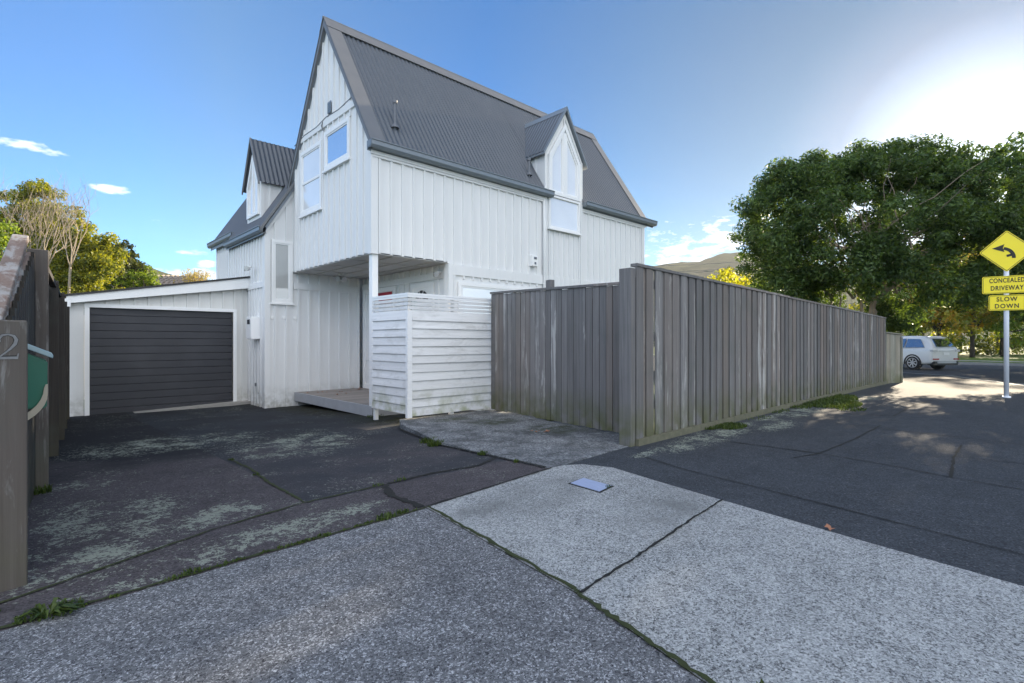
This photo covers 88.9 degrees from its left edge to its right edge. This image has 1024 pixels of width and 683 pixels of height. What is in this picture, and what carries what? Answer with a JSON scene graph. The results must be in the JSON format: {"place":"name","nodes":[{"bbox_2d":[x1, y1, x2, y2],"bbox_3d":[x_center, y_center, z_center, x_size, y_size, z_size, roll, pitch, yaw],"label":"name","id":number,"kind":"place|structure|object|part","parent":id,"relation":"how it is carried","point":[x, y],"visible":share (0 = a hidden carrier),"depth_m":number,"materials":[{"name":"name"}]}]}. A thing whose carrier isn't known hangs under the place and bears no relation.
{"place":"outdoors","nodes":[
{"label":"outdoors","id":0,"kind":"place"},
{"bbox_2d":[112,275,199,288],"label":"neighbour house","id":1,"kind":"structure","parent":0,"point":[166,279],"depth_m":32.07,"materials":[{"name":"tile"}]},
{"bbox_2d":[0,399,545,630],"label":"driveway","id":2,"kind":"structure","parent":0,"point":[125,485],"depth_m":4.21,"materials":[{"name":"grey asphalt"}]},
{"bbox_2d":[0,234,69,592],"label":"boundary fence","id":3,"kind":"object","parent":2,"relation":"on","point":[34,309],"visible":0.8,"depth_m":3.27,"materials":[{"name":"grey wood"}]},
{"bbox_2d":[28,344,52,419],"bbox_3d":[-3.319,0.247,3.543,0.297,0.640,0.330,0,0,-43],"label":"letterbox","id":4,"kind":"object","parent":3,"relation":"attached to","point":[37,383],"visible":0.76,"depth_m":3.49,"materials":[{"name":"green metal"}]},
{"bbox_2d":[65,276,249,416],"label":"garage","id":5,"kind":"structure","parent":2,"relation":"on","point":[143,348],"depth_m":10.68,"materials":[{"name":"white wood"}]},
{"bbox_2d":[90,308,231,414],"bbox_3d":[-7.168,0.395,10.815,2.490,2.090,0.050,0,0,-43],"label":"garage door","id":6,"kind":"structure","parent":5,"relation":"in","point":[141,359],"depth_m":10.69,"materials":[{"name":"black metal"}]},
{"bbox_2d":[0,485,379,602],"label":"joint","id":7,"kind":"object","parent":2,"relation":"on","point":[158,548],"visible":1,"depth_m":2.82,"materials":[{"name":"black asphalt"}]},
{"bbox_2d":[134,400,250,412],"bbox_3d":[-7.104,1.411,10.718,3.130,0.170,0.450,0,0,-43],"label":"garage threshold","id":8,"kind":"object","parent":2,"relation":"on","point":[231,403],"visible":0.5,"depth_m":11.06,"materials":[{"name":"concrete"}]},
{"bbox_2d":[0,507,425,628],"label":"joint","id":9,"kind":"object","parent":2,"relation":"on","point":[120,593],"visible":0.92,"depth_m":2.60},
{"bbox_2d":[229,459,303,501],"bbox_3d":[-2.195,1.177,4.558,0.067,0.051,2.152,0,0,-41],"label":"joint","id":10,"kind":"object","parent":2,"relation":"on","point":[279,488],"visible":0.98,"depth_m":4.29,"materials":[{"name":"black asphalt"}]},
{"bbox_2d":[381,484,424,507],"bbox_3d":[-0.857,1.148,3.888,0.129,0.008,0.724,0,0,-34],"label":"joint","id":11,"kind":"object","parent":2,"relation":"on","point":[388,491],"visible":1,"depth_m":3.86,"materials":[{"name":"black asphalt"}]},
{"bbox_2d":[207,16,657,415],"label":"house","id":12,"kind":"structure","parent":2,"relation":"on","point":[396,171],"depth_m":11.02,"materials":[{"name":"white wood"}]},
{"bbox_2d":[270,239,294,304],"bbox_3d":[-4.908,-1.473,11.149,0.500,1.375,0.060,0,0,-43],"label":"window","id":13,"kind":"structure","parent":12,"relation":"in","point":[281,251],"depth_m":11.16,"materials":[{"name":"grey glass"}]},
{"bbox_2d":[298,140,321,218],"bbox_3d":[-4.082,-3.258,10.567,0.060,1.365,1.110,0,0,-43],"label":"window","id":14,"kind":"structure","parent":12,"relation":"in","point":[311,158],"depth_m":10.57,"materials":[{"name":"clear glass"}]},
{"bbox_2d":[322,116,350,173],"bbox_3d":[-3.271,-3.637,9.703,0.060,0.785,1.120,0,0,-43],"label":"window","id":15,"kind":"structure","parent":12,"relation":"in","point":[337,140],"depth_m":9.67,"materials":[{"name":"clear glass"}]},
{"bbox_2d":[363,286,396,388],"bbox_3d":[-3.025,-0.055,11.869,0.040,2.310,1.480,0,0,-43],"label":"front door","id":16,"kind":"structure","parent":12,"relation":"in","point":[390,290],"depth_m":12.27,"materials":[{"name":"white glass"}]},
{"bbox_2d":[410,282,433,310],"bbox_3d":[-1.827,-0.040,10.594,0.040,2.280,0.820,0,0,-43],"label":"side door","id":17,"kind":"structure","parent":12,"relation":"in","point":[424,288],"depth_m":10.55,"materials":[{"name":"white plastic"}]},
{"bbox_2d":[458,281,530,313],"bbox_3d":[-0.182,-0.482,10.779,2.360,1.335,0.060,0,0,-43],"label":"window","id":18,"kind":"structure","parent":12,"relation":"in","point":[465,289],"depth_m":10.34,"materials":[{"name":"white glass"}]},
{"bbox_2d":[371,292,494,419],"bbox_3d":[-1.256,0.315,8.588,1.745,2.070,1.105,0,0,-43],"label":"privacy screen","id":19,"kind":"object","parent":2,"relation":"on","point":[430,362],"visible":0.9,"depth_m":8.07,"materials":[{"name":"white wood"}]},
{"bbox_2d":[0,393,866,682],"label":"grass","id":20,"kind":"structure","parent":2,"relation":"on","point":[844,401],"depth_m":5.81,"materials":[{"name":"green plant"}]},
{"bbox_2d":[385,457,496,484],"bbox_3d":[-0.559,1.153,4.670,0.156,0.004,1.339,0,0,41],"label":"joint","id":21,"kind":"object","parent":2,"relation":"on","point":[445,470],"visible":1,"depth_m":4.63,"materials":[{"name":"black asphalt"}]},
{"bbox_2d":[399,429,545,466],"bbox_3d":[-0.692,1.173,5.916,0.232,0.069,3.073,0,0,-37],"label":"joint","id":22,"kind":"object","parent":2,"relation":"on","point":[474,451],"visible":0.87,"depth_m":5.45,"materials":[{"name":"black asphalt"}]},
{"bbox_2d":[426,467,551,505],"bbox_3d":[-0.117,1.140,4.169,0.036,0.001,1.469,0,0,41],"label":"joint","id":23,"kind":"object","parent":2,"relation":"on","point":[487,487],"visible":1,"depth_m":4.08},
{"bbox_2d":[400,410,627,467],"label":"path slab","id":24,"kind":"structure","parent":2,"relation":"on","point":[508,435],"depth_m":6.28,"materials":[{"name":"concrete"}]},
{"bbox_2d":[490,280,618,432],"bbox_3d":[0.620,0.230,7.420,0.143,2.240,3.157,0,0,-36],"label":"gate fence","id":25,"kind":"object","parent":24,"relation":"on","point":[554,353],"visible":0.85,"depth_m":7.30,"materials":[{"name":"grey wood"}]},
{"bbox_2d":[0,508,703,682],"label":"pavement","id":26,"kind":"structure","parent":0,"point":[426,595],"depth_m":2.10,"materials":[{"name":"grey concrete"}]},
{"bbox_2d":[10,597,86,620],"bbox_3d":[-1.923,1.113,2.174,0.247,0.050,0.185,0,0,-43],"label":"weed","id":27,"kind":"object","parent":26,"relation":"on","point":[40,609],"visible":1,"depth_m":2.17,"materials":[{"name":"green plant"}]},
{"bbox_2d":[427,506,715,682],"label":"joint","id":28,"kind":"object","parent":26,"relation":"on","point":[684,664],"visible":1,"depth_m":2.23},
{"bbox_2d":[0,0,1023,279],"label":"sky","id":29,"kind":"structure","parent":0,"point":[158,104],"materials":[{"name":"blue"}]},
{"bbox_2d":[63,252,1023,345],"bbox_3d":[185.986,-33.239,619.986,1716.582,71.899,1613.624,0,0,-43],"label":"hills","id":30,"kind":"structure","parent":0,"point":[722,260],"depth_m":342.98,"materials":[{"name":"green plant"}]},
{"bbox_2d":[428,508,705,682],"bbox_3d":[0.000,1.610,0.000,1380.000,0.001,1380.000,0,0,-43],"label":"ground","id":31,"kind":"structure","parent":0,"point":[576,593],"depth_m":3.44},
{"bbox_2d":[0,218,21,260],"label":"garden tree","id":32,"kind":"object","parent":31,"relation":"on","point":[4,239],"visible":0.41,"depth_m":16.95,"materials":[{"name":"green plant"}]},
{"bbox_2d":[0,169,97,293],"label":"bare tree","id":33,"kind":"object","parent":31,"relation":"on","point":[66,216],"visible":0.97,"depth_m":20.91,"materials":[{"name":"plant"}]},
{"bbox_2d":[0,178,129,293],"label":"garden tree","id":34,"kind":"object","parent":31,"relation":"on","point":[97,263],"visible":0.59,"depth_m":22.62,"materials":[{"name":"green plant"}]},
{"bbox_2d":[96,239,152,289],"bbox_3d":[-19.997,-1.947,26.781,2.959,6.994,3.874,0,0,-43],"label":"garden tree","id":35,"kind":"object","parent":31,"relation":"on","point":[134,264],"visible":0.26,"depth_m":26.73,"materials":[{"name":"green plant"}]},
{"bbox_2d":[103,265,161,289],"bbox_3d":[-17.904,-1.085,24.608,2.372,5.269,1.822,0,0,-43],"label":"shrub","id":36,"kind":"object","parent":31,"relation":"on","point":[152,276],"visible":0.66,"depth_m":24.71,"materials":[{"name":"green plant"}]},
{"bbox_2d":[173,267,214,282],"bbox_3d":[-12.124,-0.605,19.841,2.195,4.614,1.304,0,0,26],"label":"plume shrub","id":37,"kind":"object","parent":31,"relation":"on","point":[196,276],"visible":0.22,"depth_m":19.81,"materials":[{"name":"beige plant"}]},
{"bbox_2d":[707,266,753,285],"bbox_3d":[7.868,-0.540,19.540,3.507,4.388,3.193,0,0,22],"label":"shrub","id":38,"kind":"object","parent":31,"relation":"on","point":[724,275],"visible":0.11,"depth_m":18.87,"materials":[{"name":"yellow plant"}]},
{"bbox_2d":[427,464,1023,682],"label":"footpath slab","id":39,"kind":"structure","parent":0,"point":[722,591],"depth_m":2.45,"materials":[{"name":"grey concrete"}]},
{"bbox_2d":[568,478,613,492],"bbox_3d":[0.631,1.143,4.165,0.245,0.014,0.365,0,0,-43],"label":"toby lid","id":40,"kind":"object","parent":39,"relation":"on","point":[593,485],"visible":1,"depth_m":4.14,"materials":[{"name":"grey metal"}]},
{"bbox_2d":[580,499,722,592],"bbox_3d":[0.914,1.141,3.072,0.031,0.001,1.850,0,0,41],"label":"joint","id":41,"kind":"object","parent":39,"relation":"on","point":[622,564],"visible":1,"depth_m":2.84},
{"bbox_2d":[566,373,1023,585],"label":"footpath","id":42,"kind":"structure","parent":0,"point":[983,412],"depth_m":4.76,"materials":[{"name":"grey asphalt"}]},
{"bbox_2d":[619,263,886,446],"bbox_3d":[5.780,0.243,10.059,12.540,2.213,0.189,0,0,-44],"label":"paling fence","id":43,"kind":"object","parent":42,"relation":"on","point":[697,353],"visible":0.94,"depth_m":7.22,"materials":[{"name":"grey wood"}]},
{"bbox_2d":[722,440,816,452],"bbox_3d":[2.785,1.144,5.699,1.012,0.001,0.031,0,0,44],"label":"crack","id":44,"kind":"object","parent":42,"relation":"on","point":[775,447],"visible":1,"depth_m":5.63,"materials":[{"name":"black asphalt"}]},
{"bbox_2d":[639,455,1021,553],"bbox_3d":[2.152,1.144,3.750,0.093,0.001,3.580,0,0,-31],"label":"crack","id":45,"kind":"object","parent":42,"relation":"on","point":[842,508],"visible":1,"depth_m":3.56,"materials":[{"name":"black asphalt"}]},
{"bbox_2d":[794,425,880,457],"bbox_3d":[3.955,1.144,6.118,3.055,0.001,0.111,0,0,-41],"label":"crack","id":46,"kind":"object","parent":42,"relation":"on","point":[842,443],"visible":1,"depth_m":5.85,"materials":[{"name":"black asphalt"}]},
{"bbox_2d":[725,133,1023,335],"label":"evergreen tree","id":47,"kind":"object","parent":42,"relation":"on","point":[943,209],"visible":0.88,"depth_m":15.74,"materials":[{"name":"green plant"}]},
{"bbox_2d":[848,400,931,415],"bbox_3d":[6.864,1.144,9.014,3.593,0.001,0.698,0,0,-30],"label":"crack","id":48,"kind":"object","parent":42,"relation":"on","point":[900,411],"visible":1,"depth_m":8.53,"materials":[{"name":"black asphalt"}]},
{"bbox_2d":[886,332,902,383],"bbox_3d":[10.775,0.541,14.806,1.151,1.617,0.153,0,0,-35],"label":"fence","id":49,"kind":"object","parent":42,"relation":"on","point":[894,357],"visible":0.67,"depth_m":14.81,"materials":[{"name":"grey wood"}]},
{"bbox_2d":[821,453,1023,489],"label":"crack","id":50,"kind":"object","parent":42,"relation":"on","point":[921,471],"visible":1,"depth_m":4.59,"materials":[{"name":"black asphalt"}]},
{"bbox_2d":[949,445,961,476],"bbox_3d":[4.337,1.144,5.109,0.053,0.001,1.884,0,0,43],"label":"crack","id":51,"kind":"object","parent":42,"relation":"on","point":[951,471],"visible":1,"depth_m":4.89,"materials":[{"name":"grey asphalt"}]},
{"bbox_2d":[980,231,1023,397],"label":"road sign","id":52,"kind":"object","parent":42,"relation":"on","point":[1004,251],"visible":1,"depth_m":10.68,"materials":[{"name":"metal"}]},
{"bbox_2d":[903,364,1023,384],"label":"road","id":53,"kind":"structure","parent":0,"point":[993,373],"depth_m":24.18,"materials":[{"name":"grey asphalt"}]},
{"bbox_2d":[902,336,959,369],"bbox_3d":[20.143,0.548,27.101,1.836,1.674,4.580,0,0,-16],"label":"parked car","id":54,"kind":"object","parent":53,"relation":"on","point":[936,352],"visible":0.45,"depth_m":25.17,"materials":[{"name":"white paint"}]},
{"bbox_3d":[19.570,0.087,26.231,0.230,0.466,2.350,0,0,-16],"label":"side window","id":55,"kind":"part","parent":54,"relation":"part of","materials":[{"name":"blue glass"}]},
{"bbox_3d":[20.713,0.069,25.103,1.200,0.382,0.285,0,0,-16],"label":"rear window","id":56,"kind":"part","parent":54,"relation":"part of","materials":[{"name":"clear glass"}]},
{"bbox_2d":[915,373,1023,385],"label":"kerb","id":57,"kind":"structure","parent":53,"relation":"on","point":[977,379],"depth_m":16.94,"materials":[{"name":"concrete"}]},
{"bbox_2d":[958,362,1023,365],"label":"kerb","id":58,"kind":"structure","parent":53,"relation":"on","point":[1011,364],"depth_m":31.04,"materials":[{"name":"concrete"}]},
{"bbox_2d":[987,131,1023,267],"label":"street tree","id":59,"kind":"object","parent":53,"relation":"on","point":[1014,139],"visible":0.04,"depth_m":21.48,"materials":[{"name":"green plant"}]},
{"bbox_2d":[957,360,1019,361],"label":"footpath","id":60,"kind":"structure","parent":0,"point":[992,361],"depth_m":33.19,"materials":[{"name":"concrete"}]},
{"bbox_2d":[958,346,1023,363],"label":"grass verge","id":61,"kind":"object","parent":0,"point":[988,358],"depth_m":41.75,"materials":[{"name":"green plant"}]},
{"bbox_2d":[848,275,921,331],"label":"roadside tree","id":62,"kind":"object","parent":61,"relation":"on","point":[854,306],"visible":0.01,"depth_m":56.96,"materials":[{"name":"green plant"}]},
{"bbox_2d":[886,248,944,335],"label":"roadside tree","id":63,"kind":"object","parent":61,"relation":"on","point":[905,295],"visible":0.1,"depth_m":44.50,"materials":[{"name":"green plant"}]},
{"bbox_2d":[922,321,960,335],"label":"roadside tree","id":64,"kind":"object","parent":61,"relation":"on","point":[930,330],"depth_m":56.23,"materials":[{"name":"yellow plant"}]},
{"bbox_2d":[898,247,990,344],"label":"roadside tree","id":65,"kind":"object","parent":61,"relation":"on","point":[932,324],"visible":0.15,"depth_m":43.35,"materials":[{"name":"green plant"}]},
{"bbox_2d":[921,334,968,352],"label":"shrub","id":66,"kind":"object","parent":61,"relation":"on","point":[958,342],"visible":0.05,"depth_m":48.15,"materials":[{"name":"green plant"}]},
{"bbox_2d":[947,295,983,352],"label":"roadside tree","id":67,"kind":"object","parent":61,"relation":"on","point":[961,334],"depth_m":59.86,"materials":[{"name":"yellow plant"}]},
{"bbox_2d":[930,251,1016,356],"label":"roadside tree","id":68,"kind":"object","parent":61,"relation":"on","point":[969,325],"visible":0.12,"depth_m":41.77,"materials":[{"name":"green plant"}]},
{"bbox_2d":[963,319,999,347],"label":"roadside tree","id":69,"kind":"object","parent":61,"relation":"on","point":[991,336],"visible":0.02,"depth_m":58.45,"materials":[{"name":"green plant"}]},
{"bbox_2d":[954,336,1023,354],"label":"shrub","id":70,"kind":"object","parent":61,"relation":"on","point":[986,349],"visible":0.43,"depth_m":49.15,"materials":[{"name":"green plant"}]},
{"bbox_2d":[967,266,1023,348],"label":"roadside tree","id":71,"kind":"object","parent":61,"relation":"on","point":[1000,327],"visible":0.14,"depth_m":40.60,"materials":[{"name":"green plant"}]},
{"bbox_2d":[967,267,1023,355],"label":"roadside tree","id":72,"kind":"object","parent":61,"relation":"on","point":[1001,351],"visible":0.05,"depth_m":44.89,"materials":[{"name":"green plant"}]},
{"bbox_2d":[997,334,1023,354],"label":"shrub","id":73,"kind":"object","parent":61,"relation":"on","point":[1019,351],"visible":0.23,"depth_m":50.37,"materials":[{"name":"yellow plant"}]},
{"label":"utility pole","id":74,"kind":"object","parent":61,"relation":"on","visible":0},
{"bbox_2d":[667,261,760,272],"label":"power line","id":75,"kind":"object","parent":74,"relation":"attached to","point":[706,271],"visible":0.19,"depth_m":62.12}
]}

